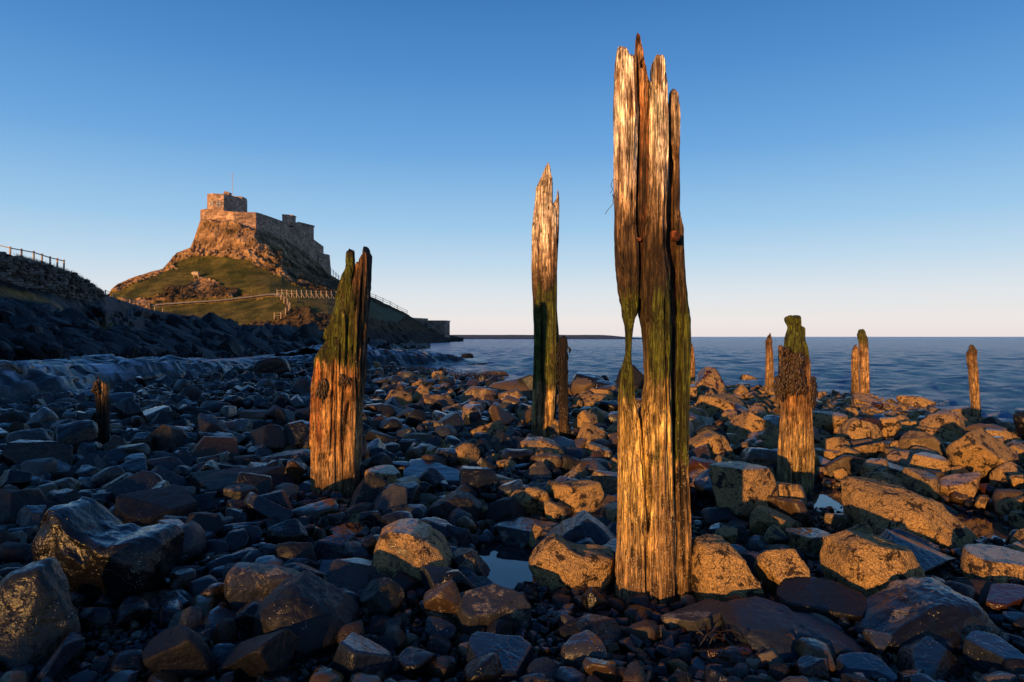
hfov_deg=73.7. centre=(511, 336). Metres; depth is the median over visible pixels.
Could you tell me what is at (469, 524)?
rock
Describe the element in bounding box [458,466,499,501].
rock
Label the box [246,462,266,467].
rock
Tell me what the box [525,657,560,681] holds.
rock
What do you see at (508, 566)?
water
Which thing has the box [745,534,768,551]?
rock
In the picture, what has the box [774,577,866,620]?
rock
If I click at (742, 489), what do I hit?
rock
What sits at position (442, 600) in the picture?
rock
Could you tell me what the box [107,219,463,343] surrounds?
castle mound
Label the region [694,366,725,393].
rock
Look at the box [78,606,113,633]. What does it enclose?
rock
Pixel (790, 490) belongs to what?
rock
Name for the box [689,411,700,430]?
rock
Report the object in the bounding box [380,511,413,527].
rock
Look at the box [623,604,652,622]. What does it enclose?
rock
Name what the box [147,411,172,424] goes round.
rock
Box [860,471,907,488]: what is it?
rock
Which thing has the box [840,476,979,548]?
rock
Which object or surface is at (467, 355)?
rock
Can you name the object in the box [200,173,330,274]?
castle
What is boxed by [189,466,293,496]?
rock
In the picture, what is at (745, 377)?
rock
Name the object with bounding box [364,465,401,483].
rock
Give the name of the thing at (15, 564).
rock
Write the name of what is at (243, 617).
rock
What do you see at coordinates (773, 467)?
rock
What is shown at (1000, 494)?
rock
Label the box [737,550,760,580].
rock
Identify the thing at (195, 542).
rock
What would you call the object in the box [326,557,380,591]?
rock
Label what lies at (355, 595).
rock
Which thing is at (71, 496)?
rock
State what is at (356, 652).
rock
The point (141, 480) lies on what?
rock
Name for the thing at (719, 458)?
rock
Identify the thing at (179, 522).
rock
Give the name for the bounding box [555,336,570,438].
timber post
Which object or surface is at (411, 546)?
rock
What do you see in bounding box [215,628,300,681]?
rock
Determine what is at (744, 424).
rock
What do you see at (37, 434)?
rock
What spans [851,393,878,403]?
rock
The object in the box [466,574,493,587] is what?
rock
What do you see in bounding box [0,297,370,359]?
broken rock
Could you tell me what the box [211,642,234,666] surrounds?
rock
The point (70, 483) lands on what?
rock
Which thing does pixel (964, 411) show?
rock
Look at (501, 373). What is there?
rock
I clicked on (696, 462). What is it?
rock
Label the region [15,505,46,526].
rock
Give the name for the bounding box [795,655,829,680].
rock
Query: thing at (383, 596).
rock
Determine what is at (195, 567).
rock
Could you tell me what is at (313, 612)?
rock
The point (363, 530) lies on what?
rock
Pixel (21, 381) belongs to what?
rock shelf
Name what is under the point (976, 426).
rock
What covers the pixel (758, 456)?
rock
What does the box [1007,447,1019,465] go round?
rock
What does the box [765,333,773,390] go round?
timber post
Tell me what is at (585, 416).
rock
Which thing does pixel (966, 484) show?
rock
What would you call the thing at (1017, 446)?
rock
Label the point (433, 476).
rock
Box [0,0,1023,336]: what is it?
sky
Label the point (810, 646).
rock
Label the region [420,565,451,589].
rock
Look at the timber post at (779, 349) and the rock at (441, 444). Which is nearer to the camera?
the rock at (441, 444)
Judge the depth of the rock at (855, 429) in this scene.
8.31 m
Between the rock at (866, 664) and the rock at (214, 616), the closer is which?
the rock at (866, 664)
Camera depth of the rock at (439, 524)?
4.47 m
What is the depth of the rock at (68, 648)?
2.73 m
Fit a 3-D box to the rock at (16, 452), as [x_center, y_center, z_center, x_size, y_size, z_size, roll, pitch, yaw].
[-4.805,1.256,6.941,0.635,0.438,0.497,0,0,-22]
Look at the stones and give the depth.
5.70 m
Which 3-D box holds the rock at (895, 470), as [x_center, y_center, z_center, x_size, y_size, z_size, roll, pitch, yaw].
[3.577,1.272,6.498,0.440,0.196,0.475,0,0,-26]
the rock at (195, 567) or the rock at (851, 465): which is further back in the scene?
the rock at (851, 465)
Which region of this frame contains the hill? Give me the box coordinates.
[0,256,430,360]
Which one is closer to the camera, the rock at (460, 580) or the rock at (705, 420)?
the rock at (460, 580)
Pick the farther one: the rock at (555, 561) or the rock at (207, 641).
the rock at (555, 561)
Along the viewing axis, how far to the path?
116.95 m
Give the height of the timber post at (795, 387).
1.798 m
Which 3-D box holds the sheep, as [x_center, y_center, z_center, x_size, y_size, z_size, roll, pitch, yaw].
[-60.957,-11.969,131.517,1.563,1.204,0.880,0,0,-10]
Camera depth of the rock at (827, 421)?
9.20 m
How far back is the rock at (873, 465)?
6.27 m
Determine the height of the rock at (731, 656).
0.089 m
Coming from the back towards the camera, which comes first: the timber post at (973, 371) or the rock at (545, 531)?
the timber post at (973, 371)
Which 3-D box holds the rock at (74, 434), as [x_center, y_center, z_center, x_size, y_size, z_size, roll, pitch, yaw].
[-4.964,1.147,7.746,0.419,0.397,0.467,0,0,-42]
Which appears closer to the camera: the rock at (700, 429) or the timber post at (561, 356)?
the rock at (700, 429)
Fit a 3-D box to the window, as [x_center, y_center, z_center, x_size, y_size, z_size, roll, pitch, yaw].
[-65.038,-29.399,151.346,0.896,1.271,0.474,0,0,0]
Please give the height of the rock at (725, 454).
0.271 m
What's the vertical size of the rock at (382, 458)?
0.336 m
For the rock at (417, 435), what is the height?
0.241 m
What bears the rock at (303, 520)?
on the ground at (67, 672)
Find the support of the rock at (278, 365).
on the ground at (67, 672)
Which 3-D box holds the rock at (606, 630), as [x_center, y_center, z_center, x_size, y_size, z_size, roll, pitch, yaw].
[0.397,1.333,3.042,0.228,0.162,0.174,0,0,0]
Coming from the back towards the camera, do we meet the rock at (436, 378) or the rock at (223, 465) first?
the rock at (436, 378)
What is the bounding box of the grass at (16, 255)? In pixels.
[13,253,109,295]
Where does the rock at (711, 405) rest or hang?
on the ground at (67, 672)
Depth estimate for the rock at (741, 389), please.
15.48 m
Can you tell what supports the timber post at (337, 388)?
on the ground at (67, 672)
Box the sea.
[420,337,1023,422]
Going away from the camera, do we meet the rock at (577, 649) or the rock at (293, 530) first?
the rock at (577, 649)
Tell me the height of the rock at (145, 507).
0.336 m
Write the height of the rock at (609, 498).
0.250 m
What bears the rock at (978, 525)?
on the ground at (67, 672)
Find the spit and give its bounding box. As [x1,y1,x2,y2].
[451,335,641,338]
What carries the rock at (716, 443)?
on the ground at (67, 672)
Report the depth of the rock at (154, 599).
3.39 m
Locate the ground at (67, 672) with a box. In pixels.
[21,346,1020,681]
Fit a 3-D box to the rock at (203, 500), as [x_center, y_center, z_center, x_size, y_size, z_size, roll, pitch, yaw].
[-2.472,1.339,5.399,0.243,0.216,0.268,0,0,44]
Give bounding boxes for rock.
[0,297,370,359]
[0,440,72,466]
[0,488,58,524]
[0,557,84,675]
[0,561,22,569]
[5,428,53,443]
[11,530,28,543]
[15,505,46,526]
[21,488,47,499]
[28,537,34,542]
[31,497,184,609]
[31,631,84,681]
[50,477,81,490]
[53,420,97,454]
[61,489,82,503]
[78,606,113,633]
[101,649,148,676]
[106,470,162,502]
[114,485,196,526]
[138,590,188,624]
[142,625,214,680]
[145,424,187,448]
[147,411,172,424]
[150,465,188,485]
[151,480,169,488]
[157,518,184,526]
[167,565,205,578]
[167,606,203,628]
[172,589,194,606]
[175,521,206,565]
[177,426,193,432]
[185,512,223,538]
[188,575,218,595]
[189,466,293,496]
[190,436,239,457]
[192,491,216,511]
[196,431,233,443]
[197,413,228,435]
[199,582,229,605]
[202,605,235,630]
[203,638,211,648]
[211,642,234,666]
[213,618,237,644]
[214,460,237,468]
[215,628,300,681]
[222,419,252,433]
[222,520,263,537]
[222,563,235,582]
[223,484,258,505]
[223,562,300,610]
[233,598,261,635]
[234,472,272,494]
[243,491,292,521]
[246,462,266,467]
[252,490,292,515]
[254,356,290,375]
[254,570,359,664]
[258,448,309,464]
[267,518,307,543]
[274,541,317,562]
[279,459,293,465]
[283,421,309,445]
[283,562,326,577]
[288,420,309,429]
[291,498,339,526]
[297,516,312,536]
[313,529,359,559]
[316,557,344,573]
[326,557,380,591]
[328,522,369,537]
[331,632,392,681]
[338,587,360,606]
[345,502,373,516]
[350,472,388,506]
[358,577,404,616]
[361,534,379,557]
[362,452,393,469]
[363,430,394,442]
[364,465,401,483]
[372,518,452,587]
[373,484,407,512]
[379,481,420,503]
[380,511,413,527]
[398,646,436,675]
[402,432,431,440]
[402,633,419,648]
[403,458,459,482]
[418,467,444,493]
[420,517,453,539]
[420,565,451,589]
[423,394,453,405]
[423,580,460,624]
[427,490,483,521]
[433,375,439,385]
[438,438,445,447]
[440,569,475,591]
[442,404,462,411]
[451,548,489,576]
[455,516,477,533]
[455,583,531,634]
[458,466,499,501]
[461,353,473,357]
[461,386,498,400]
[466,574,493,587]
[466,631,533,681]
[470,420,506,435]
[480,371,508,376]
[483,496,528,522]
[488,379,531,397]
[496,474,515,479]
[496,516,557,548]
[497,389,523,399]
[497,480,512,492]
[517,374,532,392]
[518,409,526,419]
[520,437,564,455]
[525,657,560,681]
[528,533,613,594]
[531,510,616,551]
[539,525,556,540]
[544,500,572,522]
[551,480,603,513]
[554,476,576,500]
[557,613,574,626]
[560,630,607,669]
[564,463,590,478]
[571,372,604,385]
[571,410,597,428]
[576,614,624,653]
[577,421,606,443]
[580,657,617,681]
[581,458,612,470]
[581,586,606,614]
[584,439,612,448]
[585,460,608,474]
[590,470,616,494]
[593,494,616,512]
[601,538,616,578]
[606,432,616,439]
[606,597,625,615]
[615,365,643,389]
[622,620,659,642]
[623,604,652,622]
[661,599,726,637]
[688,444,710,459]
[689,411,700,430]
[689,420,695,438]
[689,429,736,460]
[689,456,715,472]
[689,468,710,498]
[692,534,766,601]
[693,469,714,498]
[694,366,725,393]
[694,643,754,666]
[695,393,744,417]
[695,424,729,443]
[698,416,712,425]
[708,461,777,516]
[708,522,749,543]
[711,452,730,459]
[714,455,732,461]
[716,596,868,662]
[726,412,774,436]
[732,384,748,395]
[737,447,777,464]
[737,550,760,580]
[739,374,757,379]
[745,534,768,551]
[749,505,798,535]
[754,548,810,594]
[761,426,778,448]
[764,463,776,476]
[767,496,808,525]
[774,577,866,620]
[776,481,806,508]
[783,527,829,554]
[794,637,835,671]
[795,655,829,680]
[812,410,847,433]
[814,447,840,460]
[814,451,820,469]
[820,529,924,597]
[824,455,865,477]
[832,652,898,681]
[835,417,882,441]
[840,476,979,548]
[849,577,1023,653]
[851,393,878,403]
[852,442,888,458]
[860,459,888,475]
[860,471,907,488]
[868,458,904,477]
[879,417,901,439]
[879,529,955,573]
[884,450,922,464]
[890,528,939,551]
[896,395,936,406]
[896,635,964,681]
[898,430,945,456]
[901,467,940,499]
[908,452,950,475]
[913,426,958,441]
[919,412,965,436]
[934,406,970,418]
[939,471,981,497]
[941,441,950,448]
[945,427,1013,478]
[960,543,1023,583]
[962,630,1023,673]
[965,423,1006,431]
[982,583,1023,613]
[985,428,1021,443]
[989,462,1023,488]
[992,489,1023,511]
[994,436,1004,442]
[1005,441,1023,462]
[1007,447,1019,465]
[1009,474,1023,489]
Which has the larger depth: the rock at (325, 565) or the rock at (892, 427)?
the rock at (892, 427)
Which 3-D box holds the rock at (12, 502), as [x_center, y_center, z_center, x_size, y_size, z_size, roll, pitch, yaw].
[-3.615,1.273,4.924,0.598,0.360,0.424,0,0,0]
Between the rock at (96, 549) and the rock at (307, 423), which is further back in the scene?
the rock at (307, 423)
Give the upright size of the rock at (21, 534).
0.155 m
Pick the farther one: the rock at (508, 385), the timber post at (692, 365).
the timber post at (692, 365)
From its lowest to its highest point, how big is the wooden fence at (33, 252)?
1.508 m
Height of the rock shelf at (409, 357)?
2.013 m
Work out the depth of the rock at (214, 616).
3.19 m
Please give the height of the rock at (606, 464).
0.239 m
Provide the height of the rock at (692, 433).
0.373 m
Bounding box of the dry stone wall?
[0,251,106,302]
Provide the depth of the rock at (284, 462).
6.65 m
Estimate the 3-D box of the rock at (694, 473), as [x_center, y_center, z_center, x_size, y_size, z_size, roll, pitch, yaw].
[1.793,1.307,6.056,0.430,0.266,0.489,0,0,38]
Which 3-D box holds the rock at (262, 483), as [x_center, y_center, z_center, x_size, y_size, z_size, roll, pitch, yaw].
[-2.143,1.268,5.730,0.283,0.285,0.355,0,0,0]
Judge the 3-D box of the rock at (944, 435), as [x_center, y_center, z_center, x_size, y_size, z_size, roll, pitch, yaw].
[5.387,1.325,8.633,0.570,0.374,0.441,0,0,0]
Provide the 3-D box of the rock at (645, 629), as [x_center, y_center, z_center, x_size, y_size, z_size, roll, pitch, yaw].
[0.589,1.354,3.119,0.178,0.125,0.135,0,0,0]
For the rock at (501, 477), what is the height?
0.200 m
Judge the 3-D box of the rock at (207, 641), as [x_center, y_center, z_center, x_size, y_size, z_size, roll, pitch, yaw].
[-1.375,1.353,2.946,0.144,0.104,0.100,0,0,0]
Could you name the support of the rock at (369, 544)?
on the ground at (67, 672)
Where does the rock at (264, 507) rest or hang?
on the ground at (67, 672)
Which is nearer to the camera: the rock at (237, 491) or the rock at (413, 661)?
the rock at (413, 661)
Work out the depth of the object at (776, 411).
13.14 m
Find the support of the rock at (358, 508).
on the ground at (67, 672)
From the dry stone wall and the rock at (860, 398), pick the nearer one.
the rock at (860, 398)
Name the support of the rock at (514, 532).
on the ground at (67, 672)
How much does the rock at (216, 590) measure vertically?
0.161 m
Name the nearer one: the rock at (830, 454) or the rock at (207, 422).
the rock at (830, 454)
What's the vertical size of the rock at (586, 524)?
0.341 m
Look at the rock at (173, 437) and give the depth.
7.98 m
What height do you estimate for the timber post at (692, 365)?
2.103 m
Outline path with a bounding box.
[151,293,280,305]
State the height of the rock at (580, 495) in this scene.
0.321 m
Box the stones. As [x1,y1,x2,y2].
[0,359,1023,681]
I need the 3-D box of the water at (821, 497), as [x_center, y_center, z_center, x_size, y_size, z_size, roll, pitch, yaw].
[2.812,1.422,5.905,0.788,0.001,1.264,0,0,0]
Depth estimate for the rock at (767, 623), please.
3.01 m
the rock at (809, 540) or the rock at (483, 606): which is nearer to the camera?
the rock at (483, 606)
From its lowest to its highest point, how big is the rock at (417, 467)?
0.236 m
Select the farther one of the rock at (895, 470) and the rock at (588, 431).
the rock at (588, 431)
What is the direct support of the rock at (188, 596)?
on the ground at (67, 672)
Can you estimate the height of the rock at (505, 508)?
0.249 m
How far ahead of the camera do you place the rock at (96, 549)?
3.41 m
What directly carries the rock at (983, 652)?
on the ground at (67, 672)
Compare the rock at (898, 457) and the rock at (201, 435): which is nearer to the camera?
the rock at (898, 457)
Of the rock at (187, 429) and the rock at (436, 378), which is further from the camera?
the rock at (436, 378)
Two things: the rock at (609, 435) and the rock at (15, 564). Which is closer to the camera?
the rock at (15, 564)
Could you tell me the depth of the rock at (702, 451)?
6.80 m
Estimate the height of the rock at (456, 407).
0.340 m
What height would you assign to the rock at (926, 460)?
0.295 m
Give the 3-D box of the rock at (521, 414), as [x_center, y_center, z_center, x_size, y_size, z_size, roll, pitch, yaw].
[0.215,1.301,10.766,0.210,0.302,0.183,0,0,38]
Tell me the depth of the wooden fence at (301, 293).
115.62 m
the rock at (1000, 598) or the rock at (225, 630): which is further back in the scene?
the rock at (1000, 598)
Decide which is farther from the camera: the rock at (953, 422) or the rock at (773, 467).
the rock at (953, 422)
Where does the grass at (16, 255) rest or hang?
on the dry stone wall
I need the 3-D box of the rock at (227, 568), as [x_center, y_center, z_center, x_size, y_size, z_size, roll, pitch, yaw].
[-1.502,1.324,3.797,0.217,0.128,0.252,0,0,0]
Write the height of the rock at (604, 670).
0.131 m
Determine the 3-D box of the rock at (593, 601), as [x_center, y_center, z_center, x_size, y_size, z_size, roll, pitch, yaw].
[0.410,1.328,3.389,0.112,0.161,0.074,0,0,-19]
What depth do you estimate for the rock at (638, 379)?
14.70 m
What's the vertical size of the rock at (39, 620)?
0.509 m
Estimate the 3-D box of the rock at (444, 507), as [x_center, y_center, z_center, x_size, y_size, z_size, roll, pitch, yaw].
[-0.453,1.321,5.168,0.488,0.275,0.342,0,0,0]
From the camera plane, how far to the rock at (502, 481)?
5.84 m
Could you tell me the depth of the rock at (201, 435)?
8.06 m
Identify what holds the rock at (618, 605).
on the ground at (67, 672)
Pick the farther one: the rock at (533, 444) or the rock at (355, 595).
the rock at (533, 444)
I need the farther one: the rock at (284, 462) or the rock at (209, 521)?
the rock at (284, 462)
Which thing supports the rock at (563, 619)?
on the ground at (67, 672)
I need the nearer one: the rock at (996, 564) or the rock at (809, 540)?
the rock at (996, 564)
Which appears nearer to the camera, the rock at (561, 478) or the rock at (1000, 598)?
the rock at (1000, 598)
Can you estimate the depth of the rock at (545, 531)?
4.53 m
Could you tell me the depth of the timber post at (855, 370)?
17.49 m
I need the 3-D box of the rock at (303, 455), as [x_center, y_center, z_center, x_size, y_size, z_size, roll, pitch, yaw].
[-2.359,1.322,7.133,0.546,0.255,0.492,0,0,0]
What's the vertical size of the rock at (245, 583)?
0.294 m
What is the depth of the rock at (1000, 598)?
3.40 m
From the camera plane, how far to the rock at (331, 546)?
4.12 m
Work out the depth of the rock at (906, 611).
3.08 m
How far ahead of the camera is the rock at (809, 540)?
4.43 m
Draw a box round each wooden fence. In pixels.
[0,245,64,268]
[105,290,162,311]
[274,294,289,318]
[277,289,336,298]
[373,294,405,311]
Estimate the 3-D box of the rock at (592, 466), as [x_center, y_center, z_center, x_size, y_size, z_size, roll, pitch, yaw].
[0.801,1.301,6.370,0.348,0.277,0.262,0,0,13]
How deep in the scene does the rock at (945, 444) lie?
7.58 m
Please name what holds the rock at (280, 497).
on the ground at (67, 672)
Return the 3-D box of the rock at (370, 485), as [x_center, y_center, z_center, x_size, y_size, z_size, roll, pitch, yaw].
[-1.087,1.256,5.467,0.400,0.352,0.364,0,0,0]
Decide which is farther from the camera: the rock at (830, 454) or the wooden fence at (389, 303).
the wooden fence at (389, 303)
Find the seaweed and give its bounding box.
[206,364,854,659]
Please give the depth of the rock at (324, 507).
5.01 m
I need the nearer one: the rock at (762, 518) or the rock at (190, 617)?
the rock at (190, 617)
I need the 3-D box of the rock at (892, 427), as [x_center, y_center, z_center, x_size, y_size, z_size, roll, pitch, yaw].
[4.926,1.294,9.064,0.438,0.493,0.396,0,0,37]
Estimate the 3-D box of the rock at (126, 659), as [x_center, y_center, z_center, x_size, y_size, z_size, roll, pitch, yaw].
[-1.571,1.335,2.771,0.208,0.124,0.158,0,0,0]
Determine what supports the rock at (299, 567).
on the ground at (67, 672)
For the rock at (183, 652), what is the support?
on the ground at (67, 672)
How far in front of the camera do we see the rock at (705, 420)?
9.15 m
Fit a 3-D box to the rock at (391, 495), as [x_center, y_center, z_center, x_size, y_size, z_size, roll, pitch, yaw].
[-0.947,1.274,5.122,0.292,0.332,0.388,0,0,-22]
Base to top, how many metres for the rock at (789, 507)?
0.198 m
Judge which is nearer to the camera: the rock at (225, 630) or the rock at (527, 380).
the rock at (225, 630)
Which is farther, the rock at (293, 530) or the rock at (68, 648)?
the rock at (293, 530)
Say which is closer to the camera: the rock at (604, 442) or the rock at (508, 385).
the rock at (604, 442)
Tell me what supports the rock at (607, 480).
on the ground at (67, 672)
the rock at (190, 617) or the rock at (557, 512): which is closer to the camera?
the rock at (190, 617)
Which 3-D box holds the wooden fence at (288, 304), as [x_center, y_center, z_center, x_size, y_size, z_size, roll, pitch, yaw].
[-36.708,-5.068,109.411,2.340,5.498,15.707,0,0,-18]
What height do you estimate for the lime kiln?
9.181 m
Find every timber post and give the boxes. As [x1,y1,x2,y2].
[90,379,109,444]
[308,246,371,496]
[531,163,558,437]
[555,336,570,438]
[605,33,692,606]
[691,342,694,380]
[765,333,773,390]
[773,315,817,495]
[778,345,781,372]
[850,345,858,394]
[857,329,869,394]
[966,345,981,418]
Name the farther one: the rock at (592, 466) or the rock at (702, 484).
the rock at (592, 466)
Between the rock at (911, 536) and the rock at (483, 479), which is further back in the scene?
the rock at (483, 479)
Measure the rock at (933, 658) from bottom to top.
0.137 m
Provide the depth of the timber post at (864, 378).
16.98 m
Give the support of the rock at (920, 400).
on the ground at (67, 672)
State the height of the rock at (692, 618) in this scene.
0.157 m
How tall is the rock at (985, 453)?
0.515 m
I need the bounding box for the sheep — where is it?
[191,271,199,277]
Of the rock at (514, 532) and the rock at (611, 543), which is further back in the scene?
the rock at (514, 532)
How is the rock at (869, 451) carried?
on the ground at (67, 672)
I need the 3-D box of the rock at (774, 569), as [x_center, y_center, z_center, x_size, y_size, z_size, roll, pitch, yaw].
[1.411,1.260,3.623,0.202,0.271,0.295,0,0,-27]
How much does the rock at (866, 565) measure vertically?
0.400 m
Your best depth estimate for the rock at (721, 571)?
3.45 m
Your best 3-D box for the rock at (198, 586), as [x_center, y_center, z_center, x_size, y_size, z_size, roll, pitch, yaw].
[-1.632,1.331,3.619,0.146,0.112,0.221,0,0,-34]
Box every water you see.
[476,539,535,588]
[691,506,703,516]
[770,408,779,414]
[806,486,842,512]
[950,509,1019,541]
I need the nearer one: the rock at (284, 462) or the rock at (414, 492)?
the rock at (414, 492)
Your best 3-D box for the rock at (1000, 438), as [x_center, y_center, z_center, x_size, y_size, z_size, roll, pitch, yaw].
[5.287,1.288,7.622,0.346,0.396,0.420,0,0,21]
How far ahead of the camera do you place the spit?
477.36 m
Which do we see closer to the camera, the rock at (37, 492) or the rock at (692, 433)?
the rock at (37, 492)
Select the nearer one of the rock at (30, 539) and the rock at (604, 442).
the rock at (30, 539)
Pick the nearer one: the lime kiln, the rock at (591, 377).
the rock at (591, 377)
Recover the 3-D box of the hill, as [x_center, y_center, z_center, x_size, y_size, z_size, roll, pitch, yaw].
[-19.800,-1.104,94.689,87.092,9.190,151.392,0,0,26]
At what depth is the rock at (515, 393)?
13.56 m
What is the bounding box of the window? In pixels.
[216,201,220,206]
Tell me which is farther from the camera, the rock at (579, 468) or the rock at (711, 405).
the rock at (711, 405)
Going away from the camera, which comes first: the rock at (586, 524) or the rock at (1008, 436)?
the rock at (586, 524)
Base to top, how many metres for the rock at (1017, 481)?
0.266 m
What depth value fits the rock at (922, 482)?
5.74 m
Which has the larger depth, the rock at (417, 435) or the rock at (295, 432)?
the rock at (417, 435)
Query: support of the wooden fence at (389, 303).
on the castle mound
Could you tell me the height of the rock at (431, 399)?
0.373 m
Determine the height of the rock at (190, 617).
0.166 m
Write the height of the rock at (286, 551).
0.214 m
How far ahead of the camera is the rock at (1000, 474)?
6.12 m
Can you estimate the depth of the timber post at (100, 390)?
8.74 m
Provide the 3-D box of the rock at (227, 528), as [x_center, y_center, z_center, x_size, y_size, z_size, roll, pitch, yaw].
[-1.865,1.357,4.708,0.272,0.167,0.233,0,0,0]
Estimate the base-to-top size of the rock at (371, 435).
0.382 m
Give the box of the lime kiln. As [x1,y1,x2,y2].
[414,318,450,337]
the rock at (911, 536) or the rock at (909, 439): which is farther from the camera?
the rock at (909, 439)
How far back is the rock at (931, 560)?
3.98 m
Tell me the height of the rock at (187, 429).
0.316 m
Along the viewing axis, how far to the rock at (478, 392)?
13.86 m
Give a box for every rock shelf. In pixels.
[0,354,278,402]
[255,344,490,366]
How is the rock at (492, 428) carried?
on the ground at (67, 672)
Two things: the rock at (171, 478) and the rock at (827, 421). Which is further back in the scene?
the rock at (827, 421)
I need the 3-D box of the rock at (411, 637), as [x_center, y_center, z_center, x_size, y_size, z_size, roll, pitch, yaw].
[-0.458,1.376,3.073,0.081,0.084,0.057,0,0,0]
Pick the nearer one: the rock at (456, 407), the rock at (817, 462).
the rock at (817, 462)
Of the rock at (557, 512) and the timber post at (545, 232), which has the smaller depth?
the rock at (557, 512)
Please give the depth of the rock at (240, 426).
9.17 m
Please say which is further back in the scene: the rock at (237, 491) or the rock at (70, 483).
the rock at (70, 483)
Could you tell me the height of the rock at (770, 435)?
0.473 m
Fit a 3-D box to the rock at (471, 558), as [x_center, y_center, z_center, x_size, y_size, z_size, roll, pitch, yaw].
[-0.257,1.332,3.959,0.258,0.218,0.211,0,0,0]
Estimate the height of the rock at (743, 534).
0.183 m
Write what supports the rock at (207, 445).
on the ground at (67, 672)
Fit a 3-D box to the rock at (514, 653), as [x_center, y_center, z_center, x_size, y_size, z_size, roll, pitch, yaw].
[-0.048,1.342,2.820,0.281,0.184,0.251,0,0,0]
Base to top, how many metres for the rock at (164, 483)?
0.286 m
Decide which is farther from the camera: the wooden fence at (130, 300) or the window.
the window

